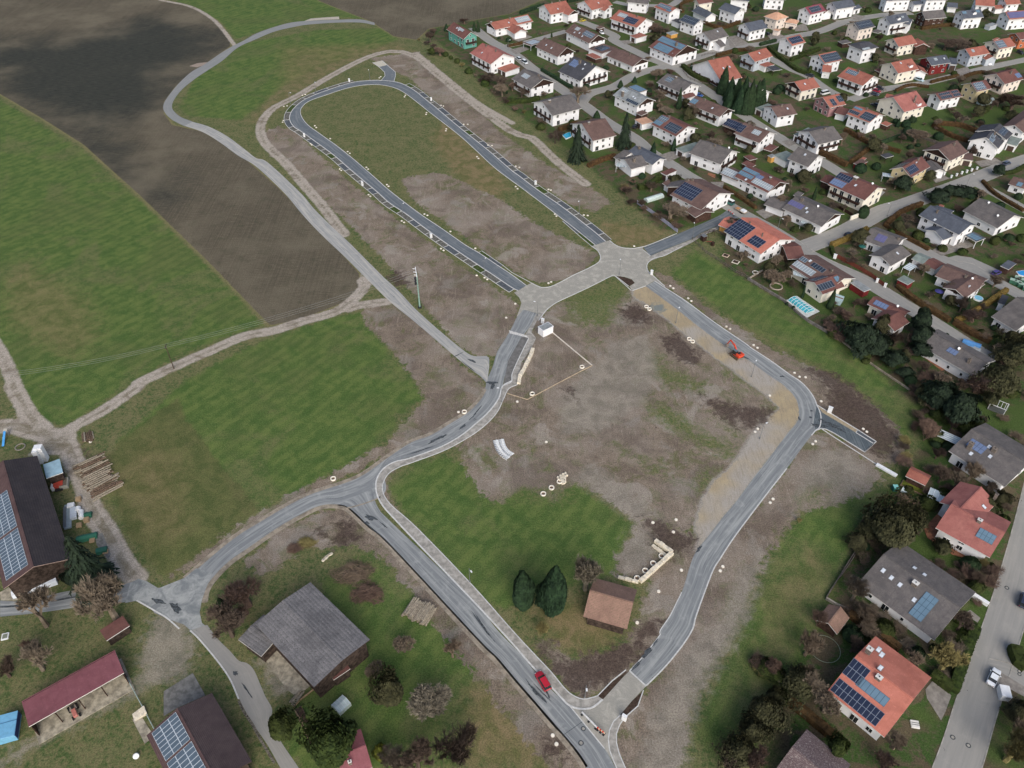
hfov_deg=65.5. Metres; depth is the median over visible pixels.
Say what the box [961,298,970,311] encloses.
conifer
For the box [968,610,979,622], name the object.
driveway
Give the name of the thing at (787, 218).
bare tree
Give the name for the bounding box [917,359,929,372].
bare tree
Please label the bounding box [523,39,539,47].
garage
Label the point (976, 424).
bush
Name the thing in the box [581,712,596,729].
road barrier
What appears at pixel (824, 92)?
van
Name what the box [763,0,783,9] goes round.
house
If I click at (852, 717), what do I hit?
window
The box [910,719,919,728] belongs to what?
garden bench
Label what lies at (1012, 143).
garage
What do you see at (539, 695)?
asphalt patch
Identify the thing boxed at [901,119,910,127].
bush
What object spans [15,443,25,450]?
fire pit
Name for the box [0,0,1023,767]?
ground
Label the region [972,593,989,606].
white sign wall
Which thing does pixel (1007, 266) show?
shed
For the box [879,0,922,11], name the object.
house
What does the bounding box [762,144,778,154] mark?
carport
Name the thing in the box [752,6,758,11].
bush
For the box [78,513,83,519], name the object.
wrapped bale
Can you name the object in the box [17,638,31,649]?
bare tree
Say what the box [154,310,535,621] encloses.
road
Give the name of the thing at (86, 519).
pallet stack
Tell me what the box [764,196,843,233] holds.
house
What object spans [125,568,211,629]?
crossroad apron
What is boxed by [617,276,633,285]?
planting bed
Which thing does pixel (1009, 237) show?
bush
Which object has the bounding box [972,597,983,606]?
shrub
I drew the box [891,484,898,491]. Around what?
rain barrel
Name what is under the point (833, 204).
shrub
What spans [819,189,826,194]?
bush
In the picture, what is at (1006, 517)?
bush
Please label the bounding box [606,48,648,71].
house
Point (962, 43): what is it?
bare tree
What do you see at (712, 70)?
house
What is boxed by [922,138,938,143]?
hedge
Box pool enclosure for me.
[788,296,813,312]
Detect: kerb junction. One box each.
[532,246,600,287]
[538,275,627,320]
[609,233,676,248]
[646,246,681,285]
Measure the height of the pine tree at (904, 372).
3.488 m
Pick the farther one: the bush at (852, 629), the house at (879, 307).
the house at (879, 307)
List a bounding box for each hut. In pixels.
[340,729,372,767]
[817,604,848,636]
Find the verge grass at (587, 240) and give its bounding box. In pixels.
[578,234,593,245]
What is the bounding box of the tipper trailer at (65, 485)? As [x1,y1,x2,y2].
[59,477,69,488]
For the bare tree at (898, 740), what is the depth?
151.12 m
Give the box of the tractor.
[67,702,81,720]
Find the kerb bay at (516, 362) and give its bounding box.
[505,338,528,384]
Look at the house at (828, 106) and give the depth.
368.52 m
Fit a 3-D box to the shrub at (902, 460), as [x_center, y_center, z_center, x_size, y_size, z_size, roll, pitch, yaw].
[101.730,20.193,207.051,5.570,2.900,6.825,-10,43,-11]
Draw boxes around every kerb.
[528,365,591,398]
[553,333,591,364]
[629,592,681,670]
[646,468,786,685]
[655,281,821,434]
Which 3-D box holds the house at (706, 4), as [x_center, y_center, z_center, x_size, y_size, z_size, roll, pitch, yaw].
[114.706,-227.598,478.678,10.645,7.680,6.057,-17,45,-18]
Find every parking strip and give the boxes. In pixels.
[488,257,501,266]
[563,221,578,232]
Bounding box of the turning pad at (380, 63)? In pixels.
[373,61,385,66]
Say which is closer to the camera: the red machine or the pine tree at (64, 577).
the pine tree at (64, 577)
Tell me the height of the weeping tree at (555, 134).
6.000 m
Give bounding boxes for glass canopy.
[791,270,807,284]
[881,173,893,179]
[901,263,916,274]
[928,488,944,501]
[937,430,960,443]
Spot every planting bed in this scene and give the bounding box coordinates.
[599,672,625,698]
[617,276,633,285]
[621,692,641,715]
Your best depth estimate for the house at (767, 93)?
379.78 m
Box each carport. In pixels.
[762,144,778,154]
[780,242,803,262]
[870,29,881,36]
[962,232,985,247]
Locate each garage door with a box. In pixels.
[962,161,969,165]
[1006,146,1013,151]
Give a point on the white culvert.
(885, 469)
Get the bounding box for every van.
[727,198,734,205]
[820,89,829,95]
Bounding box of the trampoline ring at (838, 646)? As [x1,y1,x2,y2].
[813,635,840,662]
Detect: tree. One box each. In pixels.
[0,653,15,677]
[12,583,56,628]
[17,637,53,671]
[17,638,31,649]
[58,567,73,585]
[63,536,123,606]
[70,569,123,624]
[205,601,246,641]
[216,574,264,608]
[234,605,251,616]
[268,699,298,741]
[293,699,357,767]
[360,659,403,707]
[364,659,383,677]
[376,743,403,767]
[392,635,415,652]
[399,733,435,767]
[405,681,452,721]
[425,32,433,40]
[425,47,434,54]
[429,716,478,766]
[434,47,444,55]
[443,637,461,657]
[478,72,494,80]
[491,75,508,84]
[493,83,508,96]
[508,82,515,90]
[517,88,527,97]
[548,129,564,143]
[564,123,572,130]
[567,124,587,165]
[569,86,591,102]
[573,554,604,591]
[605,90,612,96]
[615,112,631,150]
[644,181,657,191]
[646,34,660,41]
[648,23,661,31]
[650,69,665,79]
[653,27,668,34]
[654,89,667,101]
[657,106,674,113]
[662,201,690,220]
[667,174,681,181]
[682,98,689,106]
[683,107,696,119]
[689,104,700,117]
[689,133,702,142]
[705,130,715,137]
[706,137,722,144]
[710,727,754,767]
[721,746,738,767]
[729,54,737,60]
[736,250,750,259]
[738,707,785,743]
[742,145,751,153]
[746,45,755,52]
[746,694,805,741]
[746,743,769,767]
[763,261,779,271]
[763,268,787,284]
[765,656,781,673]
[765,684,797,706]
[771,254,781,265]
[776,195,786,200]
[777,659,815,715]
[780,270,793,282]
[782,215,791,225]
[782,261,794,271]
[785,179,792,191]
[797,169,815,182]
[799,627,826,656]
[799,662,816,672]
[801,223,813,232]
[803,669,829,696]
[810,37,819,45]
[811,31,819,38]
[814,688,841,717]
[823,321,845,334]
[826,723,850,757]
[835,93,847,101]
[835,319,879,359]
[838,308,854,320]
[840,132,848,145]
[841,531,866,560]
[844,574,871,600]
[849,634,865,652]
[850,227,870,245]
[852,298,860,307]
[854,521,884,546]
[856,603,879,623]
[859,620,879,636]
[860,485,927,548]
[867,137,882,152]
[867,333,895,355]
[871,53,880,62]
[873,747,899,767]
[874,34,883,42]
[874,313,890,337]
[877,58,886,68]
[879,348,909,367]
[880,143,887,153]
[885,729,907,750]
[889,220,905,232]
[889,332,903,346]
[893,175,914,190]
[895,366,916,377]
[895,493,909,505]
[898,133,906,142]
[898,349,910,358]
[900,213,914,223]
[906,151,913,158]
[906,332,912,345]
[906,650,925,666]
[907,129,931,142]
[907,306,932,328]
[908,340,933,357]
[911,325,935,342]
[912,508,930,533]
[914,384,931,406]
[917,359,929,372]
[918,378,958,409]
[918,417,942,431]
[919,263,930,275]
[921,187,951,203]
[922,170,937,180]
[926,42,934,51]
[928,640,970,670]
[931,537,955,555]
[932,447,944,458]
[934,119,942,124]
[934,371,953,381]
[934,463,951,483]
[936,37,956,49]
[942,390,991,423]
[943,184,957,195]
[944,295,957,306]
[945,416,961,429]
[949,38,972,51]
[951,470,969,487]
[952,185,964,196]
[953,112,962,120]
[953,609,974,630]
[954,296,970,311]
[956,75,965,85]
[956,378,969,389]
[957,184,975,197]
[959,116,969,122]
[961,308,986,322]
[964,373,999,394]
[964,461,986,480]
[967,146,977,153]
[968,39,978,47]
[968,362,1021,398]
[973,104,986,116]
[973,189,982,198]
[975,120,985,126]
[976,389,1001,405]
[977,92,991,106]
[977,189,988,198]
[982,9,994,18]
[985,328,1023,362]
[985,481,999,493]
[987,493,1004,514]
[988,346,1023,370]
[989,274,1004,287]
[990,100,998,108]
[992,164,1005,174]
[992,343,1004,348]
[995,98,1003,106]
[997,91,1023,109]
[997,489,1021,503]
[999,697,1023,721]
[1002,110,1018,121]
[1002,724,1023,763]
[1005,330,1021,343]
[1011,717,1023,738]
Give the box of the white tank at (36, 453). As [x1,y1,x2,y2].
[31,450,43,463]
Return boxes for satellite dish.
[133,753,138,758]
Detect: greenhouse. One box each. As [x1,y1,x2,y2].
[331,695,350,715]
[644,193,663,202]
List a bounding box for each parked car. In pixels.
[535,670,551,691]
[915,76,923,81]
[985,667,1000,687]
[991,270,1001,274]
[1002,160,1011,165]
[1017,592,1023,608]
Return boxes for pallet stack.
[75,496,81,501]
[76,522,81,527]
[83,516,89,522]
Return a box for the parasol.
[935,289,943,293]
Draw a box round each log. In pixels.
[72,455,96,466]
[75,461,101,473]
[76,457,99,468]
[79,455,101,465]
[81,457,105,468]
[81,462,109,477]
[82,459,107,472]
[82,468,110,482]
[83,463,111,477]
[85,470,109,483]
[85,474,107,485]
[85,475,111,489]
[88,466,110,477]
[90,481,113,493]
[91,482,114,494]
[92,485,122,501]
[93,474,117,487]
[93,477,116,490]
[94,482,123,497]
[97,481,122,494]
[404,597,414,613]
[406,598,418,614]
[409,600,420,616]
[410,601,421,617]
[413,602,427,620]
[416,602,429,620]
[418,603,430,620]
[420,604,433,624]
[424,608,435,623]
[425,607,436,625]
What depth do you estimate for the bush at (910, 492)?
200.19 m
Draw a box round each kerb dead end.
[816,428,872,451]
[817,405,857,429]
[822,429,875,463]
[856,430,875,442]
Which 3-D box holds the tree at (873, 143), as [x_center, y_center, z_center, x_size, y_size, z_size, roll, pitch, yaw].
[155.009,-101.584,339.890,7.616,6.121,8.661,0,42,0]
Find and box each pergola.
[766,65,781,74]
[987,400,1008,414]
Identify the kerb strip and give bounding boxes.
[284,80,508,291]
[411,84,610,238]
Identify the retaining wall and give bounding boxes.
[517,347,534,383]
[618,575,638,583]
[639,538,673,583]
[652,544,665,555]
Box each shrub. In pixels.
[535,621,549,634]
[622,187,633,194]
[626,198,635,205]
[637,199,645,204]
[656,213,666,219]
[671,222,684,228]
[749,650,769,673]
[768,99,777,104]
[772,165,782,170]
[786,279,798,286]
[810,606,827,625]
[827,314,835,319]
[829,201,841,208]
[832,304,846,314]
[834,333,845,342]
[839,604,855,616]
[846,248,860,255]
[846,256,861,262]
[854,599,866,609]
[856,551,869,564]
[860,298,869,305]
[864,312,873,319]
[869,601,880,611]
[871,625,884,639]
[876,610,891,621]
[893,618,907,634]
[894,452,913,467]
[897,435,909,443]
[897,442,911,449]
[899,636,916,648]
[901,451,913,459]
[903,347,915,355]
[904,223,912,228]
[908,384,918,391]
[910,218,919,223]
[910,425,917,430]
[912,408,927,417]
[912,421,919,427]
[917,370,935,382]
[920,408,929,412]
[920,419,942,440]
[921,486,928,493]
[922,463,936,473]
[924,291,935,298]
[924,369,937,379]
[934,558,946,569]
[938,483,952,490]
[940,629,956,640]
[941,668,951,678]
[944,566,961,579]
[945,637,966,653]
[948,428,962,437]
[953,204,964,212]
[953,466,962,471]
[953,560,960,567]
[955,573,967,581]
[960,561,975,577]
[970,568,986,583]
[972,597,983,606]
[978,302,988,309]
[978,558,989,566]
[981,330,990,338]
[981,565,992,574]
[983,573,1001,588]
[986,564,1005,576]
[995,414,1011,421]
[996,327,1005,334]
[1001,502,1015,511]
[1007,430,1023,440]
[1012,259,1023,265]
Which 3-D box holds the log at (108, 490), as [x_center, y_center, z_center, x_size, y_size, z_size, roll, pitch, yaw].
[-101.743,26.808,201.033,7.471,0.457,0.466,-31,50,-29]
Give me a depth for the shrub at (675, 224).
294.05 m
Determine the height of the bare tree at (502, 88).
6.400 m
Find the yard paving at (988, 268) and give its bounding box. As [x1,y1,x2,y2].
[949,255,997,272]
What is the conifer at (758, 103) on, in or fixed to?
on the ground at (134, 220)
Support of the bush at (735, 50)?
on the ground at (134, 220)
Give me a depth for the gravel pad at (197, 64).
417.91 m
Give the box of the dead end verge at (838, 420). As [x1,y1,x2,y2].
[818,406,856,431]
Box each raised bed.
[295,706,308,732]
[900,480,925,495]
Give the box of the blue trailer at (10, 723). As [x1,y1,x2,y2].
[0,711,21,744]
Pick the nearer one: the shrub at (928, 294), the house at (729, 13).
the shrub at (928, 294)
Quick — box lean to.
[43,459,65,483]
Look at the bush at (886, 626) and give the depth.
170.47 m
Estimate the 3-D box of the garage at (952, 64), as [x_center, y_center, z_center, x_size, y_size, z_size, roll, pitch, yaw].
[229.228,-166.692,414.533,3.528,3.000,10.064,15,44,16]
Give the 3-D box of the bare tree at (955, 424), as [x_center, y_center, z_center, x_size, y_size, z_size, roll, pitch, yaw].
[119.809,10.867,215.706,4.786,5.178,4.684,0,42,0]
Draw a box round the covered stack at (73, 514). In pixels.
[70,506,76,519]
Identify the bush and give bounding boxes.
[371,742,385,761]
[464,68,472,73]
[481,79,489,86]
[535,122,545,130]
[638,172,645,179]
[732,47,738,53]
[747,193,753,198]
[749,654,761,669]
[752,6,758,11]
[755,656,773,679]
[767,668,785,683]
[772,87,781,94]
[776,84,784,90]
[777,686,788,704]
[778,145,784,151]
[790,226,799,232]
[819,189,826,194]
[827,330,836,337]
[842,624,863,643]
[854,163,866,173]
[858,205,869,218]
[861,357,870,363]
[862,635,870,645]
[864,7,871,12]
[871,162,880,170]
[874,618,895,636]
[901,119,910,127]
[903,126,911,131]
[904,374,916,385]
[904,485,914,494]
[909,116,916,122]
[910,645,925,658]
[912,230,924,240]
[915,207,924,216]
[918,493,938,510]
[926,429,946,443]
[928,643,936,652]
[929,408,943,419]
[930,289,939,296]
[930,440,940,447]
[933,131,943,139]
[937,244,947,252]
[937,487,949,504]
[940,413,948,424]
[942,441,953,450]
[946,17,953,22]
[949,84,959,89]
[954,630,967,645]
[957,247,968,255]
[957,421,974,433]
[958,555,981,571]
[967,194,975,198]
[968,579,986,594]
[971,417,986,426]
[989,235,1000,244]
[989,335,1005,344]
[990,325,997,330]
[996,202,1005,207]
[999,514,1010,521]
[1003,233,1014,241]
[1005,391,1017,398]
[1014,193,1022,199]
[1016,233,1023,242]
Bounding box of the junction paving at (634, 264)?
[514,241,661,315]
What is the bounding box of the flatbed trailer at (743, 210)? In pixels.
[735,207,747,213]
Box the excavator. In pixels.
[725,339,743,360]
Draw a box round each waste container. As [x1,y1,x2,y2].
[1009,278,1015,283]
[1013,279,1021,285]
[1017,282,1023,288]
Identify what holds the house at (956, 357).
on the ground at (134, 220)
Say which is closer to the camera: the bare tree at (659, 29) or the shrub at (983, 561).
the shrub at (983, 561)
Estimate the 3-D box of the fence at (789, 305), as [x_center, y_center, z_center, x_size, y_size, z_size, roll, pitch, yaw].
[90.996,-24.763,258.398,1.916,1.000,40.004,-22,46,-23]
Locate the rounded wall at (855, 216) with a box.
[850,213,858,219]
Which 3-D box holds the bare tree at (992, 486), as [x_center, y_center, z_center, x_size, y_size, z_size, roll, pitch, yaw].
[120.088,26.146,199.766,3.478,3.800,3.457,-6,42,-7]
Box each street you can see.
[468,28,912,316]
[469,28,996,359]
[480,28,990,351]
[501,30,565,47]
[576,21,884,196]
[579,11,912,103]
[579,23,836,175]
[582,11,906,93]
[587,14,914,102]
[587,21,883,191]
[613,0,681,6]
[770,57,851,100]
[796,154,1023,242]
[797,155,1023,251]
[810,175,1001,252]
[836,19,859,22]
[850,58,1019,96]
[851,58,1023,101]
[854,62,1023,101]
[902,239,1023,296]
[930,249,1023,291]
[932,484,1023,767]
[933,488,1023,767]
[970,181,1023,211]
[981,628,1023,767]
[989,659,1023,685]
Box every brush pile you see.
[284,542,303,554]
[297,535,318,549]
[327,559,376,588]
[349,581,384,605]
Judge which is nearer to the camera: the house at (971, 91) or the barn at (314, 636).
the barn at (314, 636)
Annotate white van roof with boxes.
[996,684,1011,701]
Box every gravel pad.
[191,62,206,66]
[306,17,338,20]
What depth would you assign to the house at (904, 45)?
426.28 m
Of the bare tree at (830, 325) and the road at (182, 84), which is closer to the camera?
the bare tree at (830, 325)
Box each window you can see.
[848,713,858,723]
[865,726,872,732]
[880,603,889,611]
[955,460,963,467]
[955,544,962,550]
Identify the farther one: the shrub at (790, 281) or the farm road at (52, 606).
the shrub at (790, 281)
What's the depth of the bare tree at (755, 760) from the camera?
146.67 m
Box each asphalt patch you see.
[0,605,18,607]
[151,598,165,603]
[170,603,181,613]
[365,514,377,520]
[472,612,490,636]
[528,684,546,702]
[631,660,641,670]
[641,647,652,657]
[811,423,827,427]
[819,420,839,427]
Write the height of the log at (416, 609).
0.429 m
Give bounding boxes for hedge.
[507,41,523,46]
[507,95,539,103]
[520,3,544,14]
[540,68,573,88]
[557,120,576,131]
[587,153,615,167]
[637,173,661,190]
[679,0,693,12]
[681,63,709,82]
[703,20,740,28]
[715,47,750,56]
[723,185,756,208]
[759,38,776,45]
[766,45,809,74]
[787,693,837,737]
[789,47,820,60]
[818,149,848,166]
[829,226,868,246]
[829,245,835,255]
[836,205,852,215]
[837,255,884,287]
[843,127,868,143]
[849,147,870,164]
[849,609,902,651]
[881,131,908,143]
[883,222,929,250]
[885,201,923,223]
[886,145,901,153]
[894,83,928,91]
[895,284,951,322]
[920,23,954,29]
[929,74,959,83]
[930,668,954,692]
[931,123,968,142]
[933,120,977,132]
[950,625,981,694]
[952,319,998,343]
[954,287,1008,320]
[954,619,978,629]
[963,70,984,77]
[981,179,1023,211]
[1002,164,1023,174]
[1007,643,1023,671]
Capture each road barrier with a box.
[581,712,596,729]
[596,727,605,735]
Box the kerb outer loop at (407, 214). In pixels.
[289,80,604,290]
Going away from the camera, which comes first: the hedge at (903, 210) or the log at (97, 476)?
the log at (97, 476)
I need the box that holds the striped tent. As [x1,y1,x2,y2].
[835,294,843,305]
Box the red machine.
[53,480,62,491]
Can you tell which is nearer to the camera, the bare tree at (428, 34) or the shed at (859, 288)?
the shed at (859, 288)
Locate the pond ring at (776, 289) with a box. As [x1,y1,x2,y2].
[769,282,782,289]
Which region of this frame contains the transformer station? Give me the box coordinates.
[538,322,553,336]
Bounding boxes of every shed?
[22,650,134,744]
[100,616,131,644]
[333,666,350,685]
[586,53,601,62]
[596,26,604,31]
[636,110,647,118]
[666,31,677,38]
[742,160,755,168]
[743,154,756,163]
[758,62,774,71]
[767,154,774,162]
[772,28,780,35]
[793,191,803,197]
[837,39,851,47]
[849,280,870,296]
[853,159,867,167]
[874,68,880,75]
[880,121,891,130]
[880,153,893,161]
[897,275,913,288]
[905,466,930,488]
[984,22,997,29]
[999,260,1016,274]
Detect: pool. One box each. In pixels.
[562,132,571,138]
[787,296,819,317]
[973,295,982,301]
[1016,270,1023,276]
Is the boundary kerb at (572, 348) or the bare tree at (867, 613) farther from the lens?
the boundary kerb at (572, 348)
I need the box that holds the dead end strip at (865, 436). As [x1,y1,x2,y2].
[857,431,874,442]
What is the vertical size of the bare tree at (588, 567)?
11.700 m
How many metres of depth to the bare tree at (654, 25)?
453.01 m
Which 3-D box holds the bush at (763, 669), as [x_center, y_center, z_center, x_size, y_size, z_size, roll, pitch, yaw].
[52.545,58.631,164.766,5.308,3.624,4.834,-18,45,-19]
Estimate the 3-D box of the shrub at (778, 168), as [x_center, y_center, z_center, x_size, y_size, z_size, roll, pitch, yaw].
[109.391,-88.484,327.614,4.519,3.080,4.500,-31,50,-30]
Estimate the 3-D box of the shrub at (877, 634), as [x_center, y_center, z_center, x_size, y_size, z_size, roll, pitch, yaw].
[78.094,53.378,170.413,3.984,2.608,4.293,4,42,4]
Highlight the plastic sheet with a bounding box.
[493,439,513,459]
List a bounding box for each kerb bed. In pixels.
[598,669,625,695]
[627,690,643,715]
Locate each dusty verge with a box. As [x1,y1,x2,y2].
[183,389,486,577]
[202,504,586,767]
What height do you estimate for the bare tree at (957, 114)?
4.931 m
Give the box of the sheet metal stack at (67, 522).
[63,504,71,529]
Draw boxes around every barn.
[0,456,71,598]
[146,693,251,767]
[238,582,369,697]
[583,578,636,633]
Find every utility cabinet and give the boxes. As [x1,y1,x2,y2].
[621,713,626,721]
[827,406,833,413]
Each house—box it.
[447,22,476,48]
[470,43,515,73]
[485,14,532,38]
[512,68,555,96]
[532,94,581,125]
[535,37,574,64]
[538,0,579,23]
[558,56,609,86]
[565,23,605,50]
[571,118,616,151]
[577,0,612,18]
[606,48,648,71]
[610,10,653,34]
[613,87,655,115]
[613,145,666,176]
[627,0,649,12]
[649,35,697,64]
[651,114,697,144]
[654,2,680,23]
[657,73,699,100]
[662,178,733,223]
[679,14,704,35]
[682,92,733,126]
[689,139,739,173]
[692,56,741,86]
[693,0,712,10]
[694,27,728,51]
[718,217,793,262]
[719,3,744,22]
[720,166,788,200]
[722,118,775,152]
[730,0,749,11]
[737,19,767,40]
[740,48,772,71]
[749,82,771,101]
[762,103,796,126]
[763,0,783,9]
[764,10,798,29]
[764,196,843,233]
[777,730,850,767]
[778,34,805,56]
[785,77,819,100]
[787,147,824,174]
[790,254,855,302]
[796,126,842,153]
[797,3,825,24]
[809,51,841,78]
[811,4,831,19]
[813,94,845,116]
[820,172,884,210]
[825,0,861,18]
[828,636,930,739]
[834,105,884,132]
[837,67,879,95]
[845,19,874,39]
[846,41,878,63]
[862,546,975,642]
[863,227,910,274]
[867,296,910,335]
[876,91,926,121]
[877,13,912,34]
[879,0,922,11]
[879,58,927,83]
[884,35,929,55]
[889,156,945,182]
[912,253,987,306]
[915,10,946,26]
[917,205,976,245]
[918,55,950,74]
[920,0,957,12]
[922,329,994,379]
[923,140,967,170]
[927,89,962,109]
[935,482,1010,560]
[948,423,1023,491]
[952,9,983,28]
[957,45,996,66]
[961,80,991,102]
[963,198,1023,235]
[967,123,1012,159]
[971,0,1003,15]
[983,37,1015,58]
[984,69,1023,93]
[991,297,1023,332]
[996,10,1023,29]
[998,0,1020,12]
[1003,110,1023,142]
[1007,32,1023,48]
[1007,176,1023,193]
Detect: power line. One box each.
[166,273,410,345]
[167,271,409,343]
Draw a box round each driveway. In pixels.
[0,588,17,600]
[96,533,110,558]
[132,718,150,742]
[164,673,204,715]
[267,651,309,694]
[510,46,528,53]
[512,35,531,40]
[621,40,633,43]
[659,151,678,160]
[711,182,723,187]
[727,35,746,47]
[756,208,774,218]
[767,33,784,38]
[782,139,795,146]
[795,24,807,30]
[850,14,864,20]
[925,358,943,370]
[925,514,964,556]
[926,681,950,719]
[932,240,973,255]
[934,175,949,182]
[955,67,970,75]
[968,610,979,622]
[975,158,1002,166]
[1000,673,1023,695]
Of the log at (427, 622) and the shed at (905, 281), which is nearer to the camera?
the log at (427, 622)
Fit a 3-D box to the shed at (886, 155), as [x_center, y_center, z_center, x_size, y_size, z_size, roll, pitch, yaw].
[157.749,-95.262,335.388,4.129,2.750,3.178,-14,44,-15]
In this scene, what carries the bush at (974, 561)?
on the ground at (134, 220)
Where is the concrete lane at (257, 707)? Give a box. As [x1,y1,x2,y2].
[189,625,297,767]
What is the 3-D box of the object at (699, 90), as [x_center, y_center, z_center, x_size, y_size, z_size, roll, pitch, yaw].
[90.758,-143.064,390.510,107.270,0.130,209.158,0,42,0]
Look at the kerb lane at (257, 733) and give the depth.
155.76 m
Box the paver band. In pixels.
[509,330,527,337]
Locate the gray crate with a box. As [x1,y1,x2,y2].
[67,502,74,507]
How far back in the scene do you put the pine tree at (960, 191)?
312.12 m
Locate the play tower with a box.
[700,234,706,241]
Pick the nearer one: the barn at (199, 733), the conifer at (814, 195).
the barn at (199, 733)
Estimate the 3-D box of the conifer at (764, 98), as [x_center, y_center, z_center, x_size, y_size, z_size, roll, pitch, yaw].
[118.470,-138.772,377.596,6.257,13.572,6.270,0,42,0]
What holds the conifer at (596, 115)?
on the ground at (134, 220)
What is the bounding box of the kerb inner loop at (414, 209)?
[300,84,594,284]
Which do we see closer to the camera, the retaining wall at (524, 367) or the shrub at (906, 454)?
the shrub at (906, 454)
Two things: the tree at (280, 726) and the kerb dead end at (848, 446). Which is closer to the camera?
the tree at (280, 726)
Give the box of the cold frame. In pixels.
[1,632,8,640]
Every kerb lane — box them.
[136,600,178,628]
[190,630,238,698]
[238,700,274,763]
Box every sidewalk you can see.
[377,381,600,707]
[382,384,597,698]
[512,312,543,383]
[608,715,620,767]
[609,716,624,767]
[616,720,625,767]
[649,226,718,260]
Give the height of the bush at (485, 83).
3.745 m
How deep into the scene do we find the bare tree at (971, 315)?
251.25 m
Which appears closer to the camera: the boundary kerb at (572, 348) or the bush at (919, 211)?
the boundary kerb at (572, 348)
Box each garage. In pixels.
[497,63,519,76]
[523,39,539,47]
[589,43,614,58]
[628,85,646,95]
[630,33,646,42]
[635,117,652,129]
[661,168,676,180]
[671,18,680,27]
[676,142,697,157]
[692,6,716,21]
[755,104,770,116]
[773,151,791,167]
[793,127,809,141]
[948,57,956,69]
[960,153,972,165]
[995,294,1008,310]
[1005,136,1021,151]
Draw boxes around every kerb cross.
[288,84,513,291]
[406,84,603,234]
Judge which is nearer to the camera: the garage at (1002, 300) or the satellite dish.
the satellite dish
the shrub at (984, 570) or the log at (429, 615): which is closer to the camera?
the log at (429, 615)
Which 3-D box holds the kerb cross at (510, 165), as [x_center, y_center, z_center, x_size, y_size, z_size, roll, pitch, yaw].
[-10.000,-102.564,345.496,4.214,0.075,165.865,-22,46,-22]
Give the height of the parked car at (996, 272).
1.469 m
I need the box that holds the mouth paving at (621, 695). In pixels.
[573,672,645,762]
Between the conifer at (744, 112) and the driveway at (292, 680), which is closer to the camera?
the driveway at (292, 680)
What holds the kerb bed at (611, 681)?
on the ground at (134, 220)
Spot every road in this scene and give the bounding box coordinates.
[0,582,152,616]
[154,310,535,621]
[163,19,374,125]
[185,122,488,381]
[217,498,377,575]
[290,80,604,289]
[339,489,614,767]
[380,65,394,82]
[631,281,816,683]
[644,211,738,254]
[814,407,872,450]
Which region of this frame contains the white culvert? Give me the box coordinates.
[875,463,897,476]
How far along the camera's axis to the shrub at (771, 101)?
377.62 m
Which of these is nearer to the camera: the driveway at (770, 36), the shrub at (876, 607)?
the shrub at (876, 607)
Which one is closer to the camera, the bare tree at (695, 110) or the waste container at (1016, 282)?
the waste container at (1016, 282)
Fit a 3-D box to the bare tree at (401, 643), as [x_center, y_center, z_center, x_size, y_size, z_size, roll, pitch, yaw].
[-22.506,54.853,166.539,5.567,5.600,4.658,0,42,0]
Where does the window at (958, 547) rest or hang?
in the house at (970, 523)
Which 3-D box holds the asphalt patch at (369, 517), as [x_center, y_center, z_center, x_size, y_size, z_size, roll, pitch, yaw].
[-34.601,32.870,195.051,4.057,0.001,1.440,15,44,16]
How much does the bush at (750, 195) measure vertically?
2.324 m
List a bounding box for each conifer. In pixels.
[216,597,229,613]
[472,22,475,31]
[476,21,479,31]
[512,570,535,611]
[534,565,566,617]
[593,110,599,118]
[617,80,623,87]
[650,143,655,153]
[671,139,675,151]
[676,87,681,109]
[716,65,728,94]
[722,76,734,100]
[722,85,734,108]
[732,86,744,114]
[734,77,741,99]
[740,87,749,115]
[742,76,748,92]
[747,79,755,115]
[755,80,761,109]
[761,78,766,104]
[801,285,805,298]
[811,187,816,200]
[826,288,835,309]
[895,118,899,127]
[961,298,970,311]
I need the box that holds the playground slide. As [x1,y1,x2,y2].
[2,429,9,445]
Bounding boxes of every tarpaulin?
[11,578,57,598]
[76,532,97,542]
[83,511,92,517]
[95,546,107,554]
[962,339,981,347]
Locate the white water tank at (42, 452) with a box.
[32,444,48,461]
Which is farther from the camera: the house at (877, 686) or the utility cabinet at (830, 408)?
the utility cabinet at (830, 408)
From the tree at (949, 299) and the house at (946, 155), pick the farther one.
the house at (946, 155)
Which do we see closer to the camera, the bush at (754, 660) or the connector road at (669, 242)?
the bush at (754, 660)
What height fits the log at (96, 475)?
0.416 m
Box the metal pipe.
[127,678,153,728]
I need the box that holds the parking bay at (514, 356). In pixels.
[504,337,527,383]
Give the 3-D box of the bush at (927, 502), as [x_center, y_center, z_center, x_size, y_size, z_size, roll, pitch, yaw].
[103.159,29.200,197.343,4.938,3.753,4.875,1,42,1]
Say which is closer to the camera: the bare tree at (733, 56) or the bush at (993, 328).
the bush at (993, 328)
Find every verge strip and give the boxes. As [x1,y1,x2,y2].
[284,80,512,291]
[407,84,610,240]
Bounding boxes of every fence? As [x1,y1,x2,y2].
[294,689,313,725]
[637,200,677,231]
[692,237,747,277]
[696,229,726,238]
[747,277,840,339]
[825,551,855,598]
[826,597,848,608]
[840,553,855,577]
[842,342,909,389]
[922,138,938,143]
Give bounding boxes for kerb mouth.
[570,707,604,748]
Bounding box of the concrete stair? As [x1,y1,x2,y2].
[132,706,147,720]
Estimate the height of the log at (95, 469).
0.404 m
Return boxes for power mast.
[414,267,421,307]

